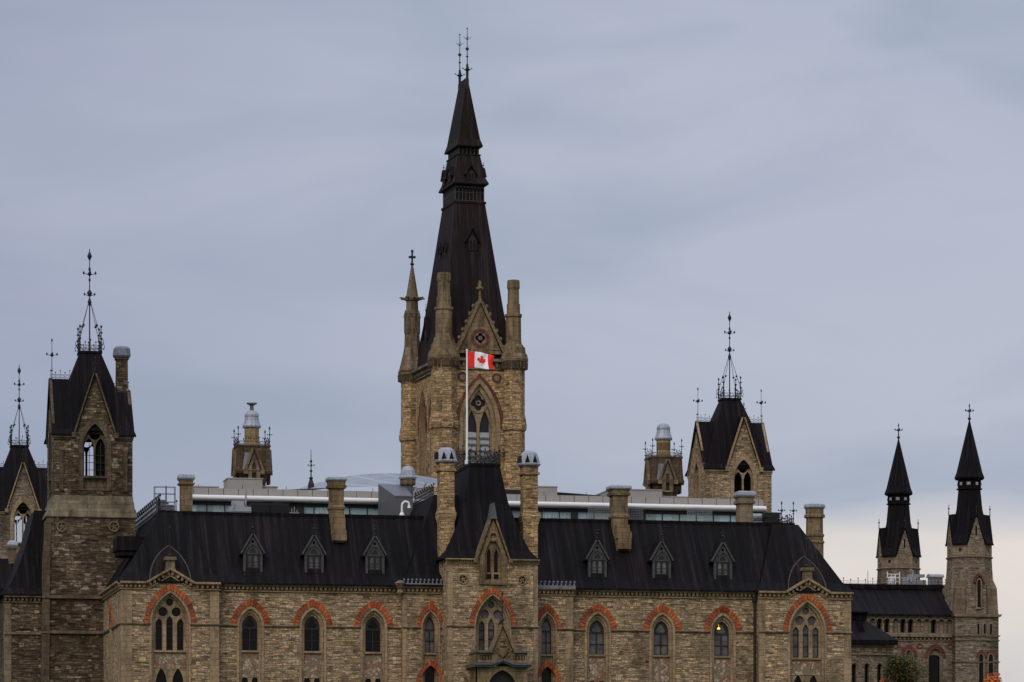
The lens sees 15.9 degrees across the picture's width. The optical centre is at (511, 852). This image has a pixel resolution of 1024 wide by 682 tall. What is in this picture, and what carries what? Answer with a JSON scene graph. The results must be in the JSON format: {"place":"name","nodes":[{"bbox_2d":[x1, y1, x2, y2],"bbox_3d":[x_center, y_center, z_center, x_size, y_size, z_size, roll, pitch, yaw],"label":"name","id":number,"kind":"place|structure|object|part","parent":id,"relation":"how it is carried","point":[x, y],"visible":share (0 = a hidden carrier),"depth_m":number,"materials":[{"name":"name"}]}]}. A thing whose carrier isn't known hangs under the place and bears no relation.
{"place":"outdoors","nodes":[
{"label":"outdoors","id":0,"kind":"place"},
{"bbox_2d":[0,510,45,681],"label":"side range","id":1,"kind":"structure","parent":0,"point":[20,621],"depth_m":275.20,"materials":[{"name":"stone"}]},
{"bbox_2d":[0,540,17,592],"bbox_3d":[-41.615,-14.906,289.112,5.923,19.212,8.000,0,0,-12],"label":"roof","id":2,"kind":"structure","parent":1,"relation":"attached to","point":[6,566],"depth_m":287.54,"materials":[{"name":"metal"}]},
{"bbox_2d":[0,365,46,558],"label":"gabled tower","id":3,"kind":"structure","parent":0,"point":[23,486],"depth_m":353.85,"materials":[{"name":"stone"}]},
{"bbox_2d":[15,516,27,540],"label":"belfry window","id":4,"kind":"structure","parent":3,"relation":"in","point":[25,516],"depth_m":360.03,"materials":[{"name":"stone"}]},
{"bbox_2d":[10,495,33,553],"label":"belfry window","id":5,"kind":"structure","parent":3,"relation":"in","point":[22,499],"depth_m":353.33,"materials":[{"name":"stone"}]},
{"bbox_2d":[398,28,527,492],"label":"spire tower","id":6,"kind":"structure","parent":0,"point":[464,310],"depth_m":331.33,"materials":[{"name":"stone"}]},
{"bbox_2d":[417,390,426,489],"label":"belfry window","id":7,"kind":"structure","parent":6,"relation":"in","point":[422,416],"depth_m":337.10,"materials":[{"name":"stone"}]},
{"bbox_2d":[428,395,430,490],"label":"belfry window","id":8,"kind":"structure","parent":6,"relation":"in","point":[429,414],"depth_m":333.63,"materials":[{"name":"stone"}]},
{"bbox_2d":[457,374,502,466],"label":"belfry window","id":9,"kind":"structure","parent":6,"relation":"in","point":[484,421],"depth_m":330.46,"materials":[{"name":"stone"}]},
{"bbox_2d":[0,0,1023,681],"label":"sky","id":10,"kind":"structure","parent":0,"point":[250,187],"materials":[{"name":"grey"}]},
{"bbox_2d":[685,312,774,511],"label":"gabled tower","id":11,"kind":"structure","parent":0,"point":[730,455],"depth_m":327.94,"materials":[{"name":"stone"}]},
{"bbox_2d":[693,455,699,497],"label":"belfry window","id":12,"kind":"structure","parent":11,"relation":"in","point":[696,472],"depth_m":330.46,"materials":[{"name":"stone"}]},
{"bbox_2d":[730,453,756,498],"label":"belfry window","id":13,"kind":"structure","parent":11,"relation":"in","point":[751,471],"depth_m":327.49,"materials":[{"name":"stone"}]},
{"bbox_2d":[876,423,921,583],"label":"corner tower","id":14,"kind":"structure","parent":0,"point":[898,547],"depth_m":337.19,"materials":[{"name":"black metal"}]},
{"bbox_3d":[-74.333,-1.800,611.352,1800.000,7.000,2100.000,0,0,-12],"label":"ground","id":15,"kind":"structure","parent":0,"visible":0},
{"bbox_2d":[41,249,137,681],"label":"gabled tower","id":16,"kind":"structure","parent":15,"relation":"on","point":[86,519],"depth_m":275.66,"materials":[{"name":"stone"}]},
{"bbox_2d":[48,419,51,494],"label":"belfry window","id":17,"kind":"structure","parent":16,"relation":"in","point":[50,436],"depth_m":278.96,"materials":[{"name":"stone"}]},
{"bbox_2d":[84,439,93,475],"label":"belfry window","id":18,"kind":"structure","parent":16,"relation":"in","point":[86,449],"depth_m":281.42,"materials":[{"name":"stone"}]},
{"bbox_2d":[79,416,110,490],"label":"belfry window","id":19,"kind":"structure","parent":16,"relation":"in","point":[98,483],"depth_m":275.98,"materials":[{"name":"stone"}]},
{"bbox_2d":[231,402,272,485],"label":"chimney turret","id":20,"kind":"object","parent":15,"relation":"on","point":[251,457],"visible":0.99,"depth_m":286.79,"materials":[{"name":"stone"}]},
{"bbox_2d":[98,447,854,681],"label":"stone range","id":21,"kind":"structure","parent":15,"relation":"on","point":[463,575],"depth_m":268.47,"materials":[{"name":"stone"}]},
{"bbox_2d":[109,604,112,681],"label":"window","id":22,"kind":"structure","parent":21,"relation":"in","point":[110,608],"depth_m":269.19,"materials":[{"name":"stone"}]},
{"bbox_2d":[154,486,175,512],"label":"roof railing","id":23,"kind":"object","parent":21,"relation":"on","point":[163,502],"visible":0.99,"depth_m":269.31,"materials":[{"name":"grey metal"}]},
{"bbox_2d":[144,584,195,681],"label":"window","id":24,"kind":"structure","parent":21,"relation":"in","point":[170,619],"depth_m":263.66,"materials":[{"name":"stone"}]},
{"bbox_2d":[228,490,250,511],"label":"ventilation unit","id":25,"kind":"object","parent":21,"relation":"on","point":[237,506],"visible":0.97,"depth_m":270.88,"materials":[{"name":"metal"}]},
{"bbox_2d":[231,599,269,681],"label":"window","id":26,"kind":"structure","parent":21,"relation":"in","point":[250,623],"depth_m":265.54,"materials":[{"name":"stone"}]},
{"bbox_2d":[249,501,268,512],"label":"cooling unit","id":27,"kind":"object","parent":21,"relation":"on","point":[259,506],"visible":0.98,"depth_m":271.51,"materials":[{"name":"grey metal"}]},
{"bbox_2d":[269,502,288,512],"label":"cooling unit","id":28,"kind":"object","parent":21,"relation":"on","point":[278,507],"visible":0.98,"depth_m":271.81,"materials":[{"name":"grey metal"}]},
{"bbox_2d":[293,600,331,681],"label":"window","id":29,"kind":"structure","parent":21,"relation":"in","point":[312,630],"depth_m":266.51,"materials":[{"name":"stone"}]},
{"bbox_2d":[354,601,392,681],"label":"window","id":30,"kind":"structure","parent":21,"relation":"in","point":[373,630],"depth_m":267.42,"materials":[{"name":"stone"}]},
{"bbox_2d":[399,501,410,514],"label":"gooseneck vent","id":31,"kind":"object","parent":21,"relation":"on","point":[408,506],"visible":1,"depth_m":271.96,"materials":[{"name":"white metal"}]},
{"bbox_2d":[417,602,441,681],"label":"window","id":32,"kind":"structure","parent":21,"relation":"in","point":[430,625],"depth_m":267.68,"materials":[{"name":"stone"}]},
{"bbox_2d":[465,349,467,463],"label":"flagpole","id":33,"kind":"object","parent":21,"relation":"on","point":[466,461],"visible":1,"depth_m":270.20,"materials":[{"name":"white metal"}]},
{"bbox_2d":[468,352,493,369],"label":"flag","id":34,"kind":"object","parent":33,"relation":"attached to","point":[481,360],"visible":1,"depth_m":270.42,"materials":[{"name":"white fabric"}]},
{"bbox_2d":[193,466,766,521],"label":"glass roofed hall","id":35,"kind":"structure","parent":21,"relation":"on","point":[391,494],"depth_m":287.25,"materials":[{"name":"grey metal"}]},
{"bbox_2d":[308,460,314,488],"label":"iron finial","id":36,"kind":"object","parent":35,"relation":"on","point":[311,484],"visible":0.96,"depth_m":306.54,"materials":[{"name":"black metal"}]},
{"bbox_2d":[469,587,515,665],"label":"window","id":37,"kind":"structure","parent":21,"relation":"in","point":[487,617],"depth_m":266.83,"materials":[{"name":"stone"}]},
{"bbox_2d":[485,541,500,579],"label":"window","id":38,"kind":"structure","parent":21,"relation":"in","point":[492,554],"depth_m":266.51,"materials":[{"name":"stone"}]},
{"label":"doorway","id":39,"kind":"part","parent":21,"relation":"part of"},
{"bbox_2d":[538,604,560,681],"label":"window","id":40,"kind":"structure","parent":21,"relation":"in","point":[547,630],"depth_m":269.52,"materials":[{"name":"stone"}]},
{"bbox_2d":[579,604,616,681],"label":"window","id":41,"kind":"structure","parent":21,"relation":"in","point":[597,627],"depth_m":270.90,"materials":[{"name":"stone"}]},
{"bbox_2d":[588,505,608,518],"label":"wire screen","id":42,"kind":"object","parent":21,"relation":"on","point":[596,511],"visible":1,"depth_m":275.38,"materials":[{"name":"metal"}]},
{"bbox_2d":[628,506,642,519],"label":"wire screen","id":43,"kind":"object","parent":21,"relation":"on","point":[634,510],"visible":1,"depth_m":275.99,"materials":[{"name":"metal"}]},
{"bbox_2d":[644,605,680,681],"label":"window","id":44,"kind":"structure","parent":21,"relation":"in","point":[662,628],"depth_m":271.90,"materials":[{"name":"stone"}]},
{"bbox_2d":[687,507,711,520],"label":"wire screen","id":45,"kind":"object","parent":21,"relation":"on","point":[700,513],"visible":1,"depth_m":277.05,"materials":[{"name":"metal"}]},
{"bbox_2d":[704,606,741,681],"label":"window","id":46,"kind":"structure","parent":21,"relation":"in","point":[722,640],"depth_m":272.90,"materials":[{"name":"stone"}]},
{"bbox_2d":[753,514,763,521],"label":"drum vent","id":47,"kind":"object","parent":21,"relation":"on","point":[757,518],"visible":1,"depth_m":278.76,"materials":[{"name":"metal"}]},
{"bbox_2d":[762,512,779,522],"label":"equipment box","id":48,"kind":"object","parent":21,"relation":"on","point":[766,516],"visible":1,"depth_m":278.23,"materials":[{"name":"grey metal"}]},
{"bbox_2d":[783,593,831,681],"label":"window","id":49,"kind":"structure","parent":21,"relation":"in","point":[806,626],"depth_m":273.56,"materials":[{"name":"stone"}]},
{"bbox_2d":[643,423,684,495],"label":"chimney turret","id":50,"kind":"object","parent":15,"relation":"on","point":[663,469],"visible":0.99,"depth_m":319.50,"materials":[{"name":"stone"}]},
{"bbox_2d":[851,611,897,681],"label":"annex","id":51,"kind":"object","parent":15,"relation":"on","point":[872,646],"visible":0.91,"depth_m":303.31,"materials":[{"name":"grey stone"}]},
{"bbox_2d":[851,661,858,681],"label":"window","id":52,"kind":"structure","parent":51,"relation":"in","point":[853,667],"depth_m":303.32,"materials":[{"name":"glass"}]},
{"bbox_2d":[862,661,871,681],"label":"window","id":53,"kind":"structure","parent":51,"relation":"in","point":[864,663],"depth_m":303.55,"materials":[{"name":"glass"}]},
{"bbox_2d":[875,662,883,681],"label":"window","id":54,"kind":"structure","parent":51,"relation":"in","point":[878,667],"depth_m":303.77,"materials":[{"name":"glass"}]},
{"bbox_2d":[843,577,952,681],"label":"wing","id":55,"kind":"structure","parent":15,"relation":"on","point":[916,619],"depth_m":311.87,"materials":[{"name":"brown stone"}]},
{"bbox_2d":[868,617,876,624],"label":"window","id":56,"kind":"structure","parent":55,"relation":"in","point":[872,620],"depth_m":310.75,"materials":[{"name":"stone"}]},
{"bbox_2d":[875,617,883,628],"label":"window","id":57,"kind":"structure","parent":55,"relation":"in","point":[878,621],"depth_m":311.20,"materials":[{"name":"glass"}]},
{"bbox_2d":[883,617,891,631],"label":"window","id":58,"kind":"structure","parent":55,"relation":"in","point":[885,621],"depth_m":311.35,"materials":[{"name":"glass"}]},
{"bbox_2d":[887,572,899,583],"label":"white frame","id":59,"kind":"object","parent":55,"relation":"on","point":[891,578],"visible":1,"depth_m":316.24,"materials":[{"name":"paint"}]},
{"bbox_2d":[892,617,899,632],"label":"window","id":60,"kind":"structure","parent":55,"relation":"in","point":[894,620],"depth_m":311.20,"materials":[{"name":"stone"}]},
{"bbox_2d":[899,617,907,632],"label":"window","id":61,"kind":"structure","parent":55,"relation":"in","point":[901,622],"depth_m":311.66,"materials":[{"name":"glass"}]},
{"bbox_2d":[901,645,917,675],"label":"window","id":62,"kind":"structure","parent":55,"relation":"in","point":[905,650],"depth_m":311.28,"materials":[{"name":"stone"}]},
{"bbox_2d":[907,617,914,632],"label":"window","id":63,"kind":"structure","parent":55,"relation":"in","point":[909,621],"depth_m":311.81,"materials":[{"name":"glass"}]},
{"bbox_2d":[900,569,925,584],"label":"duct unit","id":64,"kind":"object","parent":55,"relation":"on","point":[912,577],"visible":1,"depth_m":316.17,"materials":[{"name":"metal"}]},
{"bbox_2d":[915,618,922,632],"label":"window","id":65,"kind":"structure","parent":55,"relation":"in","point":[918,624],"depth_m":311.66,"materials":[{"name":"stone"}]},
{"bbox_2d":[923,618,930,632],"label":"window","id":66,"kind":"structure","parent":55,"relation":"in","point":[925,623],"depth_m":311.73,"materials":[{"name":"stone"}]},
{"bbox_2d":[930,618,937,632],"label":"window","id":67,"kind":"structure","parent":55,"relation":"in","point":[932,622],"depth_m":312.19,"materials":[{"name":"glass"}]},
{"bbox_2d":[926,574,943,584],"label":"round topped vent","id":68,"kind":"object","parent":55,"relation":"on","point":[935,578],"visible":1,"depth_m":316.58,"materials":[{"name":"metal"}]},
{"bbox_2d":[925,644,945,681],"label":"window","id":69,"kind":"structure","parent":55,"relation":"in","point":[935,657],"depth_m":312.11,"materials":[{"name":"glass"}]},
{"bbox_2d":[938,618,944,632],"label":"window","id":70,"kind":"structure","parent":55,"relation":"in","point":[940,621],"depth_m":312.04,"materials":[{"name":"stone"}]},
{"bbox_2d":[945,618,952,632],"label":"window","id":71,"kind":"structure","parent":55,"relation":"in","point":[948,621],"depth_m":312.19,"materials":[{"name":"stone"}]},
{"bbox_2d":[881,653,928,681],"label":"autumn tree","id":72,"kind":"object","parent":15,"relation":"on","point":[898,666],"visible":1,"depth_m":289.28,"materials":[{"name":"green plant"}]},
{"bbox_2d":[942,403,1001,681],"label":"corner tower","id":73,"kind":"structure","parent":15,"relation":"on","point":[969,591],"depth_m":311.92,"materials":[{"name":"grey stone"}]},
{"bbox_2d":[976,622,980,634],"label":"window","id":74,"kind":"structure","parent":73,"relation":"in","point":[978,625],"depth_m":311.66,"materials":[{"name":"stone"}]},
{"bbox_2d":[973,573,984,608],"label":"window","id":75,"kind":"structure","parent":73,"relation":"in","point":[978,582],"depth_m":311.58,"materials":[{"name":"stone"}]},
{"bbox_2d":[976,650,985,681],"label":"window","id":76,"kind":"structure","parent":73,"relation":"in","point":[981,655],"depth_m":311.66,"materials":[{"name":"glass"}]},
{"bbox_2d":[982,622,986,634],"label":"window","id":77,"kind":"structure","parent":73,"relation":"in","point":[984,625],"depth_m":311.73,"materials":[{"name":"stone"}]},
{"bbox_2d":[988,622,992,634],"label":"window","id":78,"kind":"structure","parent":73,"relation":"in","point":[990,626],"depth_m":311.89,"materials":[{"name":"stone"}]},
{"bbox_2d":[986,650,995,675],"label":"window","id":79,"kind":"structure","parent":73,"relation":"in","point":[990,655],"depth_m":311.89,"materials":[{"name":"glass"}]},
{"bbox_2d":[983,672,1001,681],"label":"autumn tree","id":80,"kind":"object","parent":15,"relation":"on","point":[991,678],"visible":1,"depth_m":298.25,"materials":[{"name":"orange plant"}]}
]}

